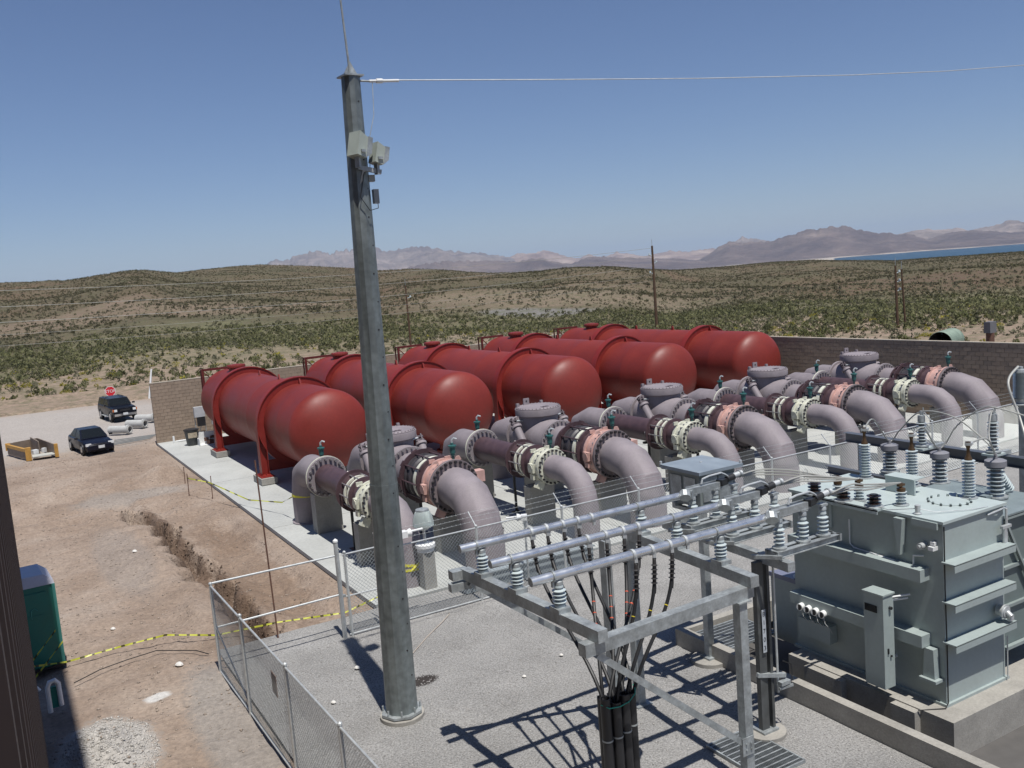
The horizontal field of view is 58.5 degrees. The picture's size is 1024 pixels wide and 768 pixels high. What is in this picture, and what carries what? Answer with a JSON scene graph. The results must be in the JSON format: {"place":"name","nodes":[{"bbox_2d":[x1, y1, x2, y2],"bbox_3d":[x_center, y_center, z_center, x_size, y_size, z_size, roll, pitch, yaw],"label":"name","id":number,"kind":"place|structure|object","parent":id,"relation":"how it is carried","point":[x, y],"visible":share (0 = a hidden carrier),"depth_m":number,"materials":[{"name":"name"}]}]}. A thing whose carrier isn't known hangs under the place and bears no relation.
{"place":"outdoors","nodes":[
{"label":"outdoors","id":0,"kind":"place"},
{"bbox_2d":[0,398,372,767],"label":"dirt yard","id":1,"kind":"structure","parent":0,"point":[58,427],"depth_m":27.57,"materials":[{"name":"brown soil"}]},
{"bbox_2d":[0,437,48,767],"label":"metal building","id":2,"kind":"structure","parent":1,"relation":"on","point":[22,741],"depth_m":1.99,"materials":[{"name":"brown"}]},
{"bbox_2d":[5,437,58,460],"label":"trench box","id":3,"kind":"object","parent":1,"relation":"on","point":[25,449],"visible":1,"depth_m":54.23,"materials":[{"name":"yellow paint"}]},
{"bbox_2d":[20,564,65,672],"bbox_3d":[-11.646,5.677,22.085,1.165,2.300,1.226,-9,8,-33],"label":"portable toilet","id":4,"kind":"object","parent":1,"relation":"on","point":[40,599],"visible":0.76,"depth_m":21.73,"materials":[{"name":"green plastic"}]},
{"bbox_2d":[24,591,55,668],"bbox_3d":[-11.336,5.864,21.595,0.780,1.800,0.045,-9,8,-33],"label":"door","id":5,"kind":"structure","parent":4,"relation":"in","point":[39,627],"depth_m":21.67,"materials":[{"name":"green plastic"}]},
{"bbox_2d":[34,596,377,666],"bbox_3d":[-7.404,6.213,22.965,8.262,0.250,0.692,-7,7,-17],"label":"caution tape","id":6,"kind":"object","parent":4,"relation":"attached to","point":[196,635],"visible":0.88,"depth_m":22.88,"materials":[{"name":"yellow plastic"}]},
{"bbox_2d":[37,678,63,713],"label":"riser pipes","id":7,"kind":"object","parent":1,"relation":"on","point":[54,696],"visible":0.74,"depth_m":19.49,"materials":[{"name":"white metal"}]},
{"bbox_2d":[68,425,113,455],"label":"parked car","id":8,"kind":"object","parent":1,"relation":"on","point":[86,439],"visible":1,"depth_m":53.99,"materials":[{"name":"paint"}]},
{"bbox_2d":[61,716,160,767],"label":"rubble heap","id":9,"kind":"object","parent":1,"relation":"on","point":[108,733],"visible":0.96,"depth_m":17.55,"materials":[{"name":"grey stone"}]},
{"bbox_2d":[98,394,136,422],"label":"parked truck","id":10,"kind":"object","parent":1,"relation":"on","point":[111,407],"visible":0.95,"depth_m":67.93,"materials":[{"name":"paint"}]},
{"bbox_2d":[6,442,367,767],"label":"loose stones","id":11,"kind":"object","parent":1,"relation":"on","point":[140,582],"visible":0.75,"depth_m":29.55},
{"bbox_2d":[208,582,378,767],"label":"chain link fence","id":12,"kind":"object","parent":1,"relation":"on","point":[286,671],"visible":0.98,"depth_m":16.80,"materials":[{"name":"metal"}]},
{"bbox_2d":[211,555,338,626],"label":"fence rails","id":13,"kind":"object","parent":12,"relation":"attached to","point":[269,570],"visible":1,"depth_m":21.44,"materials":[{"name":"silver metal"}]},
{"bbox_2d":[333,539,347,638],"bbox_3d":[-4.154,5.021,22.223,0.175,2.600,0.130,-8,8,-29],"label":"gate post","id":14,"kind":"object","parent":1,"relation":"on","point":[340,589],"visible":0.88,"depth_m":22.17,"materials":[{"name":"grey metal"}]},
{"bbox_2d":[402,393,1018,618],"bbox_3d":[10.155,2.964,30.488,31.219,2.466,0.350,-8,8,-29],"label":"chain link fence","id":15,"kind":"object","parent":1,"relation":"on","point":[638,491],"visible":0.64,"depth_m":26.62,"materials":[{"name":"metal"}]},
{"bbox_2d":[770,336,1023,423],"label":"block wall","id":16,"kind":"structure","parent":1,"relation":"on","point":[992,365],"depth_m":44.64,"materials":[{"name":"brick"}]},
{"bbox_2d":[268,246,515,269],"bbox_3d":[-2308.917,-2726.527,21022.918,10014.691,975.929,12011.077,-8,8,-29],"label":"mountain range","id":17,"kind":"structure","parent":0,"point":[406,258],"depth_m":19023.99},
{"bbox_2d":[0,243,1023,416],"bbox_3d":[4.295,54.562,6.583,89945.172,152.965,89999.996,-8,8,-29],"label":"ground","id":18,"kind":"structure","parent":0,"point":[20,404],"depth_m":208.17,"materials":[{"name":"soil"}]},
{"bbox_2d":[1,303,1003,400],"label":"yellow brush","id":19,"kind":"object","parent":18,"relation":"on","point":[62,383],"visible":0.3,"depth_m":119.90,"materials":[{"name":"yellow plant"}]},
{"bbox_2d":[0,292,1023,400],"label":"brush","id":20,"kind":"object","parent":18,"relation":"on","point":[673,318],"visible":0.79,"depth_m":136.98,"materials":[{"name":"green plant"}]},
{"bbox_2d":[0,251,1023,349],"bbox_3d":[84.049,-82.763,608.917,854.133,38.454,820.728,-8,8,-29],"label":"hill brush","id":21,"kind":"object","parent":18,"relation":"on","point":[1004,293],"visible":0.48,"depth_m":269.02,"materials":[{"name":"green plant"}]},
{"bbox_2d":[0,271,1023,394],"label":"grey brush","id":22,"kind":"object","parent":18,"relation":"on","point":[753,321],"visible":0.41,"depth_m":149.07,"materials":[{"name":"green plant"}]},
{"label":"spoil bank","id":23,"kind":"object","parent":18,"relation":"on","visible":0},
{"bbox_2d":[929,328,964,340],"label":"corrugated culvert","id":24,"kind":"object","parent":23,"relation":"on","point":[952,334],"visible":0.48,"depth_m":63.03,"materials":[{"name":"green metal"}]},
{"bbox_2d":[0,0,1023,282],"label":"sky","id":25,"kind":"structure","parent":0,"point":[176,136],"materials":[{"name":"blue"}]},
{"bbox_2d":[408,256,727,272],"bbox_3d":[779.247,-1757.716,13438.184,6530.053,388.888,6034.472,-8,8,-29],"label":"mountain range","id":26,"kind":"structure","parent":0,"point":[531,264],"depth_m":12649.98,"materials":[{"name":"grey stone"}]},
{"bbox_2d":[220,578,931,767],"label":"gravel yard","id":27,"kind":"structure","parent":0,"point":[323,635],"depth_m":18.39,"materials":[{"name":"grey gravel"}]},
{"bbox_2d":[342,547,379,635],"bbox_3d":[-3.647,5.116,22.523,0.936,2.260,0.080,-8,8,-29],"label":"chain link fence","id":28,"kind":"object","parent":27,"relation":"on","point":[344,555],"visible":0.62,"depth_m":22.43,"materials":[{"name":"metal"}]},
{"bbox_2d":[337,0,424,726],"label":"steel pole","id":29,"kind":"object","parent":27,"relation":"on","point":[403,707],"visible":0.97,"depth_m":17.27,"materials":[{"name":"metal"}]},
{"bbox_2d":[347,130,372,167],"bbox_3d":[-2.747,-4.247,16.555,0.340,0.640,0.392,1,9,40],"label":"floodlight","id":30,"kind":"object","parent":29,"relation":"attached to","point":[360,143],"visible":1,"depth_m":16.46,"materials":[{"name":"paint"}]},
{"bbox_2d":[368,141,389,174],"bbox_3d":[-2.436,-4.147,16.795,0.333,0.577,0.289,-10,9,-38],"label":"floodlight","id":31,"kind":"object","parent":29,"relation":"attached to","point":[378,156],"visible":0.99,"depth_m":16.71,"materials":[{"name":"paint"}]},
{"bbox_2d":[369,78,398,82],"bbox_3d":[-2.379,-5.632,16.984,0.593,0.096,0.090,-8,8,-29],"label":"wire clamp","id":32,"kind":"object","parent":29,"relation":"attached to","point":[378,80],"visible":1,"depth_m":16.93,"materials":[{"name":"white metal"}]},
{"bbox_2d":[399,65,1022,80],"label":"overhead wire","id":33,"kind":"object","parent":32,"relation":"attached to","point":[675,78],"visible":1,"depth_m":20.29,"materials":[{"name":"grey metal"}]},
{"bbox_2d":[448,529,758,767],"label":"bus support frame","id":34,"kind":"object","parent":27,"relation":"on","point":[599,642],"visible":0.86,"depth_m":14.43,"materials":[{"name":"metal"}]},
{"bbox_2d":[473,540,488,572],"bbox_3d":[-0.512,2.883,15.347,0.220,0.566,0.210,-8,8,-29],"label":"post insulator","id":35,"kind":"object","parent":34,"relation":"on","point":[482,563],"visible":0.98,"depth_m":15.30,"materials":[{"name":"ceramic"}]},
{"bbox_2d":[458,493,679,553],"bbox_3d":[1.160,2.466,16.281,4.704,0.228,0.176,-8,8,-29],"label":"bus tube","id":36,"kind":"object","parent":35,"relation":"on","point":[592,518],"visible":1,"depth_m":16.10,"materials":[{"name":"metal"}]},
{"bbox_2d":[530,535,604,699],"bbox_3d":[0.873,3.822,14.744,0.116,2.284,2.510,-7,7,-21],"label":"power cable","id":37,"kind":"object","parent":36,"relation":"hanging from","point":[571,634],"visible":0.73,"depth_m":14.51,"materials":[{"name":"rubber"}]},
{"bbox_2d":[546,531,614,702],"bbox_3d":[1.110,3.790,14.852,0.114,2.284,2.576,-7,7,-18],"label":"power cable","id":38,"kind":"object","parent":36,"relation":"hanging from","point":[552,558],"visible":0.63,"depth_m":15.17,"materials":[{"name":"rubber"}]},
{"bbox_2d":[562,527,624,694],"bbox_3d":[1.329,3.759,14.977,0.126,2.286,2.611,-6,7,-14],"label":"power cable","id":39,"kind":"object","parent":36,"relation":"hanging from","point":[568,553],"visible":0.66,"depth_m":15.51,"materials":[{"name":"rubber"}]},
{"bbox_2d":[577,523,631,693],"bbox_3d":[1.534,3.728,15.114,0.171,2.289,2.609,-6,7,-10],"label":"power cable","id":40,"kind":"object","parent":36,"relation":"hanging from","point":[582,550],"visible":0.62,"depth_m":15.49,"materials":[{"name":"rubber"}]},
{"bbox_2d":[507,554,523,588],"bbox_3d":[0.062,2.945,14.457,0.220,0.566,0.210,-8,8,-29],"label":"post insulator","id":41,"kind":"object","parent":34,"relation":"on","point":[516,579],"visible":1,"depth_m":14.41,"materials":[{"name":"ceramic"}]},
{"bbox_2d":[488,502,718,568],"bbox_3d":[1.741,2.527,15.395,4.824,0.228,0.176,-8,8,-29],"label":"bus tube","id":42,"kind":"object","parent":41,"relation":"on","point":[585,539],"visible":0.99,"depth_m":15.18,"materials":[{"name":"metal"}]},
{"bbox_2d":[587,543,604,695],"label":"power cable","id":43,"kind":"object","parent":42,"relation":"hanging from","point":[589,555],"visible":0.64,"depth_m":14.77,"materials":[{"name":"rubber"}]},
{"bbox_2d":[604,538,614,692],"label":"power cable","id":44,"kind":"object","parent":42,"relation":"hanging from","point":[607,550],"visible":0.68,"depth_m":14.92,"materials":[{"name":"rubber"}]},
{"bbox_2d":[608,530,642,697],"bbox_3d":[1.816,3.760,14.652,0.120,2.286,2.347,-2,7,23],"label":"power cable","id":45,"kind":"object","parent":42,"relation":"hanging from","point":[638,541],"visible":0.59,"depth_m":14.74,"materials":[{"name":"rubber"}]},
{"bbox_2d":[549,571,566,607],"bbox_3d":[0.686,3.013,13.491,0.220,0.566,0.210,-8,8,-29],"label":"post insulator","id":46,"kind":"object","parent":34,"relation":"on","point":[559,597],"visible":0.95,"depth_m":13.44,"materials":[{"name":"ceramic"}]},
{"bbox_2d":[528,514,765,586],"bbox_3d":[2.289,2.606,14.386,4.684,0.228,0.176,-8,8,-29],"label":"bus tube","id":47,"kind":"object","parent":46,"relation":"on","point":[652,549],"visible":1,"depth_m":14.20,"materials":[{"name":"metal"}]},
{"bbox_2d":[615,558,639,702],"bbox_3d":[1.763,3.848,13.942,0.119,2.282,0.846,1,9,39],"label":"power cable","id":48,"kind":"object","parent":47,"relation":"hanging from","point":[636,579],"visible":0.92,"depth_m":14.04,"materials":[{"name":"rubber"}]},
{"bbox_2d":[625,552,657,694],"bbox_3d":[1.981,3.817,14.069,0.119,2.286,1.039,2,10,44],"label":"power cable","id":49,"kind":"object","parent":47,"relation":"hanging from","point":[653,578],"visible":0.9,"depth_m":14.21,"materials":[{"name":"rubber"}]},
{"bbox_2d":[631,549,675,693],"bbox_3d":[2.184,3.785,14.214,1.238,2.289,0.120,-10,9,-40],"label":"power cable","id":50,"kind":"object","parent":47,"relation":"hanging from","point":[671,586],"visible":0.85,"depth_m":14.38,"materials":[{"name":"rubber"}]},
{"bbox_2d":[711,527,726,560],"bbox_3d":[3.423,2.610,15.042,0.220,0.566,0.210,-8,8,-29],"label":"post insulator","id":51,"kind":"object","parent":34,"relation":"on","point":[720,551],"visible":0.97,"depth_m":14.99,"materials":[{"name":"ceramic"}]},
{"bbox_2d":[598,540,618,688],"bbox_3d":[1.778,4.572,16.415,0.140,3.650,0.180,-8,8,-29],"label":"cable channel","id":52,"kind":"object","parent":27,"relation":"on","point":[604,580],"visible":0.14,"depth_m":16.27,"materials":[{"name":"metal"}]},
{"bbox_2d":[597,684,640,767],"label":"conduit bundle","id":53,"kind":"object","parent":27,"relation":"on","point":[618,735],"visible":0.93,"depth_m":13.78,"materials":[{"name":"metal"}]},
{"bbox_2d":[659,455,742,668],"bbox_3d":[4.169,3.850,19.709,1.430,4.420,1.500,-8,8,-29],"label":"raised cabinet","id":54,"kind":"object","parent":27,"relation":"on","point":[686,472],"visible":0.68,"depth_m":19.32,"materials":[{"name":"metal"}]},
{"bbox_2d":[662,514,794,742],"bbox_3d":[4.110,4.591,17.378,1.089,3.520,3.874,-6,7,-15],"label":"switch structure","id":55,"kind":"object","parent":27,"relation":"on","point":[767,726],"visible":0.69,"depth_m":16.13,"materials":[{"name":"metal"}]},
{"bbox_2d":[668,470,751,533],"bbox_3d":[3.885,2.257,17.857,1.847,1.022,0.501,-8,8,-29],"label":"disconnect switch","id":56,"kind":"object","parent":55,"relation":"on","point":[688,494],"visible":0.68,"depth_m":17.80,"materials":[{"name":"metal"}]},
{"bbox_2d":[705,478,792,545],"bbox_3d":[4.414,2.325,16.941,1.847,1.022,0.501,-8,8,-29],"label":"disconnect switch","id":57,"kind":"object","parent":55,"relation":"on","point":[727,503],"visible":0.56,"depth_m":16.89,"materials":[{"name":"metal"}]},
{"bbox_2d":[751,488,841,559],"bbox_3d":[4.988,2.400,15.947,1.847,1.022,0.501,-8,8,-29],"label":"disconnect switch","id":58,"kind":"object","parent":55,"relation":"on","point":[824,535],"visible":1,"depth_m":15.91,"materials":[{"name":"metal"}]},
{"bbox_2d":[706,731,805,767],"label":"floor grating","id":59,"kind":"object","parent":27,"relation":"on","point":[770,754],"visible":0.69,"depth_m":15.62,"materials":[{"name":"metal"}]},
{"bbox_2d":[157,402,1018,608],"bbox_3d":[1.056,2.880,47.359,31.380,0.281,35.620,-8,8,-29],"label":"concrete pad","id":60,"kind":"object","parent":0,"point":[234,472],"visible":0.12,"depth_m":35.58,"materials":[{"name":"grey concrete"}]},
{"bbox_2d":[200,363,366,485],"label":"surge tank","id":61,"kind":"object","parent":60,"relation":"on","point":[293,421],"visible":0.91,"depth_m":40.71,"materials":[{"name":"red metal"}]},
{"bbox_2d":[310,493,343,534],"bbox_3d":[-6.513,4.448,32.124,0.920,1.445,0.500,-8,8,-29],"label":"pipe pedestal","id":62,"kind":"object","parent":60,"relation":"on","point":[327,514],"visible":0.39,"depth_m":31.90,"materials":[{"name":"concrete"}]},
{"bbox_2d":[149,334,561,442],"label":"block wall","id":63,"kind":"structure","parent":60,"relation":"on","point":[174,402],"depth_m":55.61,"materials":[{"name":"concrete"}]},
{"bbox_2d":[292,440,419,588],"bbox_3d":[-5.354,3.692,29.718,1.440,3.337,10.235,-8,8,-29],"label":"bypass pipe","id":64,"kind":"object","parent":60,"relation":"on","point":[321,475],"visible":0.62,"depth_m":29.44,"materials":[{"name":"grey metal"}]},
{"bbox_2d":[353,520,374,565],"bbox_3d":[-4.314,4.808,28.132,0.950,1.345,0.420,-8,8,-29],"label":"pipe pedestal","id":65,"kind":"object","parent":60,"relation":"on","point":[363,536],"visible":0.32,"depth_m":27.84,"materials":[{"name":"concrete"}]},
{"bbox_2d":[302,352,492,452],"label":"surge tank","id":66,"kind":"object","parent":60,"relation":"on","point":[431,402],"visible":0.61,"depth_m":41.62,"materials":[{"name":"red metal"}]},
{"bbox_2d":[413,507,437,589],"bbox_3d":[-2.393,4.557,25.288,0.600,2.310,0.600,-8,8,-29],"label":"air valve","id":67,"kind":"object","parent":60,"relation":"on","point":[422,515],"visible":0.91,"depth_m":25.13,"materials":[{"name":"metal"}]},
{"bbox_2d":[347,423,505,569],"bbox_3d":[-3.389,3.239,31.143,2.550,3.587,11.215,-8,8,-29],"label":"pump discharge pipe","id":68,"kind":"object","parent":60,"relation":"on","point":[444,485],"visible":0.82,"depth_m":28.09,"materials":[{"name":"grey metal"}]},
{"bbox_2d":[433,513,463,553],"bbox_3d":[-1.876,4.622,28.832,1.100,1.165,0.500,-8,8,-29],"label":"pipe pedestal","id":69,"kind":"object","parent":60,"relation":"on","point":[443,528],"visible":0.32,"depth_m":28.53,"materials":[{"name":"concrete"}]},
{"bbox_2d":[394,341,601,421],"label":"surge tank","id":70,"kind":"object","parent":60,"relation":"on","point":[571,386],"visible":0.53,"depth_m":45.92,"materials":[{"name":"red metal"}]},
{"bbox_2d":[442,415,600,537],"bbox_3d":[-0.081,2.916,32.706,1.440,3.337,10.235,-8,8,-29],"label":"bypass pipe","id":71,"kind":"object","parent":60,"relation":"on","point":[541,465],"visible":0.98,"depth_m":30.47,"materials":[{"name":"grey metal"}]},
{"bbox_2d":[524,483,556,524],"bbox_3d":[0.959,4.032,31.119,0.950,1.345,0.420,-8,8,-29],"label":"pipe pedestal","id":72,"kind":"object","parent":60,"relation":"on","point":[531,491],"visible":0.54,"depth_m":30.92,"materials":[{"name":"concrete"}]},
{"bbox_2d":[490,398,666,527],"bbox_3d":[1.884,2.463,34.130,2.550,3.587,11.215,-8,8,-29],"label":"pump discharge pipe","id":73,"kind":"object","parent":60,"relation":"on","point":[603,453],"visible":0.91,"depth_m":31.48,"materials":[{"name":"grey metal"}]},
{"bbox_2d":[477,331,696,408],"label":"surge tank","id":74,"kind":"object","parent":60,"relation":"on","point":[625,366],"visible":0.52,"depth_m":48.69,"materials":[{"name":"red metal"}]},
{"bbox_2d":[593,477,626,510],"bbox_3d":[3.397,3.847,31.819,1.100,1.165,0.500,-8,8,-29],"label":"pipe pedestal","id":75,"kind":"object","parent":60,"relation":"on","point":[606,490],"visible":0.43,"depth_m":31.55,"materials":[{"name":"concrete"}]},
{"bbox_2d":[571,394,743,503],"bbox_3d":[5.193,2.141,35.693,1.440,3.337,10.235,-8,8,-29],"label":"pipe","id":76,"kind":"object","parent":60,"relation":"on","point":[662,431],"visible":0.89,"depth_m":33.75,"materials":[{"name":"grey metal"}]},
{"bbox_2d":[553,323,780,390],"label":"surge tank","id":77,"kind":"object","parent":60,"relation":"on","point":[716,352],"visible":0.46,"depth_m":51.40,"materials":[{"name":"red metal"}]},
{"bbox_2d":[611,379,799,492],"bbox_3d":[7.158,1.688,37.118,2.550,3.587,11.215,-8,8,-29],"label":"pump discharge pipe","id":78,"kind":"object","parent":60,"relation":"on","point":[746,425],"visible":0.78,"depth_m":34.27,"materials":[{"name":"grey metal"}]},
{"bbox_2d":[738,448,755,480],"bbox_3d":[8.671,3.071,34.806,1.100,1.165,0.500,-8,8,-29],"label":"pipe pedestal","id":79,"kind":"object","parent":60,"relation":"on","point":[742,453],"visible":0.36,"depth_m":34.68,"materials":[{"name":"concrete"}]},
{"bbox_2d":[687,375,859,469],"bbox_3d":[10.466,1.365,38.680,1.440,3.337,10.235,-8,8,-29],"label":"bypass pipe","id":80,"kind":"object","parent":60,"relation":"on","point":[803,413],"visible":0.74,"depth_m":36.12,"materials":[{"name":"grey metal"}]},
{"bbox_2d":[785,427,807,461],"bbox_3d":[11.506,2.481,37.093,0.950,1.345,0.420,-8,8,-29],"label":"pipe pedestal","id":81,"kind":"object","parent":60,"relation":"on","point":[793,434],"visible":0.54,"depth_m":36.93,"materials":[{"name":"concrete"}]},
{"bbox_2d":[713,362,909,463],"bbox_3d":[12.431,0.912,40.105,2.550,3.587,11.215,-8,8,-29],"label":"pump discharge pipe","id":82,"kind":"object","parent":60,"relation":"on","point":[857,403],"visible":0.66,"depth_m":37.39,"materials":[{"name":"grey metal"}]},
{"bbox_2d":[788,360,962,446],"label":"bypass pipe","id":83,"kind":"object","parent":60,"relation":"on","point":[903,393],"visible":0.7,"depth_m":38.92,"materials":[{"name":"grey metal"}]},
{"bbox_2d":[804,348,1003,438],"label":"pump discharge pipe","id":84,"kind":"object","parent":60,"relation":"on","point":[956,384],"visible":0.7,"depth_m":40.27,"materials":[{"name":"grey metal"}]},
{"bbox_2d":[510,248,714,263],"bbox_3d":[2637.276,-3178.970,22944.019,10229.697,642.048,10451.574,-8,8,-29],"label":"mountain range","id":85,"kind":"structure","parent":0,"point":[669,254],"depth_m":21437.42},
{"bbox_2d":[537,438,1018,647],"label":"gravel yard","id":86,"kind":"structure","parent":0,"point":[686,588],"depth_m":25.07,"materials":[{"name":"grey gravel"}]},
{"bbox_2d":[462,544,594,593],"bbox_3d":[0.491,5.188,25.844,4.300,0.460,0.380,-8,8,-29],"label":"cable trough","id":87,"kind":"object","parent":86,"relation":"on","point":[577,554],"visible":0.39,"depth_m":25.89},
{"bbox_2d":[675,596,998,767],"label":"containment curb","id":88,"kind":"structure","parent":86,"relation":"on","point":[913,744],"depth_m":16.34,"materials":[{"name":"concrete"}]},
{"bbox_2d":[696,619,774,648],"bbox_3d":[4.899,5.476,20.079,1.430,0.050,1.130,-8,8,-29],"label":"floor grating","id":89,"kind":"object","parent":88,"relation":"on","point":[723,633],"visible":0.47,"depth_m":20.09,"materials":[{"name":"metal"}]},
{"bbox_2d":[699,225,941,264],"bbox_3d":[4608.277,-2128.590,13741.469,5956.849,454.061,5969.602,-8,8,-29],"label":"mountain range","id":90,"kind":"structure","parent":0,"point":[833,241],"depth_m":12583.77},
{"bbox_2d":[734,621,1023,767],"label":"trough floor","id":91,"kind":"structure","parent":0,"point":[1006,751],"depth_m":16.00,"materials":[{"name":"concrete"}]},
{"bbox_2d":[769,569,797,643],"bbox_3d":[6.202,4.833,20.067,0.600,1.572,0.838,-8,8,-29],"label":"equipment cabinet","id":92,"kind":"object","parent":91,"relation":"on","point":[786,612],"visible":0.33,"depth_m":19.95,"materials":[{"name":"grey metal"}]},
{"bbox_2d":[788,644,1023,753],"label":"transformer pad","id":93,"kind":"object","parent":91,"relation":"on","point":[969,725],"visible":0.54,"depth_m":16.42,"materials":[{"name":"concrete"}]},
{"bbox_2d":[787,427,1023,710],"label":"power transformer","id":94,"kind":"object","parent":93,"relation":"on","point":[909,584],"visible":0.94,"depth_m":16.66,"materials":[{"name":"grey paint"}]},
{"bbox_2d":[984,454,1008,499],"bbox_3d":[9.507,1.829,17.953,0.445,0.930,0.446,-8,8,-29],"label":"surge arrester","id":95,"kind":"object","parent":94,"relation":"on","point":[995,465],"visible":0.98,"depth_m":17.86,"materials":[{"name":"ceramic"}]},
{"bbox_2d":[826,432,1023,491],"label":"arrester stand","id":96,"kind":"object","parent":93,"relation":"on","point":[1015,461],"visible":0.4,"depth_m":20.64,"materials":[{"name":"metal"}]},
{"bbox_2d":[879,439,900,474],"bbox_3d":[8.585,1.653,20.763,0.418,0.810,0.418,-8,8,-29],"label":"surge arrester","id":97,"kind":"object","parent":96,"relation":"on","point":[889,448],"visible":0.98,"depth_m":20.68,"materials":[{"name":"ceramic"}]},
{"bbox_2d":[915,408,932,450],"bbox_3d":[8.970,0.976,20.009,0.360,0.910,0.300,-8,8,-29],"label":"surge arrester","id":98,"kind":"object","parent":96,"relation":"on","point":[921,445],"visible":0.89,"depth_m":19.96,"materials":[{"name":"ceramic"}]},
{"bbox_2d":[928,446,950,484],"bbox_3d":[9.109,1.750,19.453,0.418,0.850,0.418,-8,8,-29],"label":"surge arrester","id":99,"kind":"object","parent":96,"relation":"on","point":[939,456],"visible":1,"depth_m":19.37,"materials":[{"name":"ceramic"}]},
{"bbox_2d":[981,406,1005,456],"bbox_3d":[9.865,0.959,18.731,0.360,1.010,0.300,-8,8,-29],"label":"surge arrester","id":100,"kind":"object","parent":96,"relation":"on","point":[993,436],"visible":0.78,"depth_m":18.68,"materials":[{"name":"ceramic"}]},
{"bbox_2d":[834,244,1023,259],"bbox_3d":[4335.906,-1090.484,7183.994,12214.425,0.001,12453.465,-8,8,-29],"label":"water","id":101,"kind":"structure","parent":0,"point":[963,251],"depth_m":8227.83,"materials":[{"name":"blue liquid"}]},
{"bbox_2d":[898,220,1023,239],"bbox_3d":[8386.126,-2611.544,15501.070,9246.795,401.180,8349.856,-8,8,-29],"label":"mountain range","id":102,"kind":"structure","parent":0,"point":[1006,226],"depth_m":14807.07,"materials":[{"name":"grey stone"}]},
{"bbox_2d":[928,230,1023,249],"bbox_3d":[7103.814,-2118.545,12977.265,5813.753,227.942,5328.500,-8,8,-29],"label":"mountain range","id":103,"kind":"structure","parent":0,"point":[969,238],"depth_m":12098.71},
{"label":"gravel yard","id":104,"kind":"structure","parent":0,"visible":0},
{"bbox_2d":[1012,366,1023,491],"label":"insulator","id":105,"kind":"object","parent":104,"relation":"on","point":[1018,385],"visible":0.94,"depth_m":21.03,"materials":[{"name":"ceramic"}]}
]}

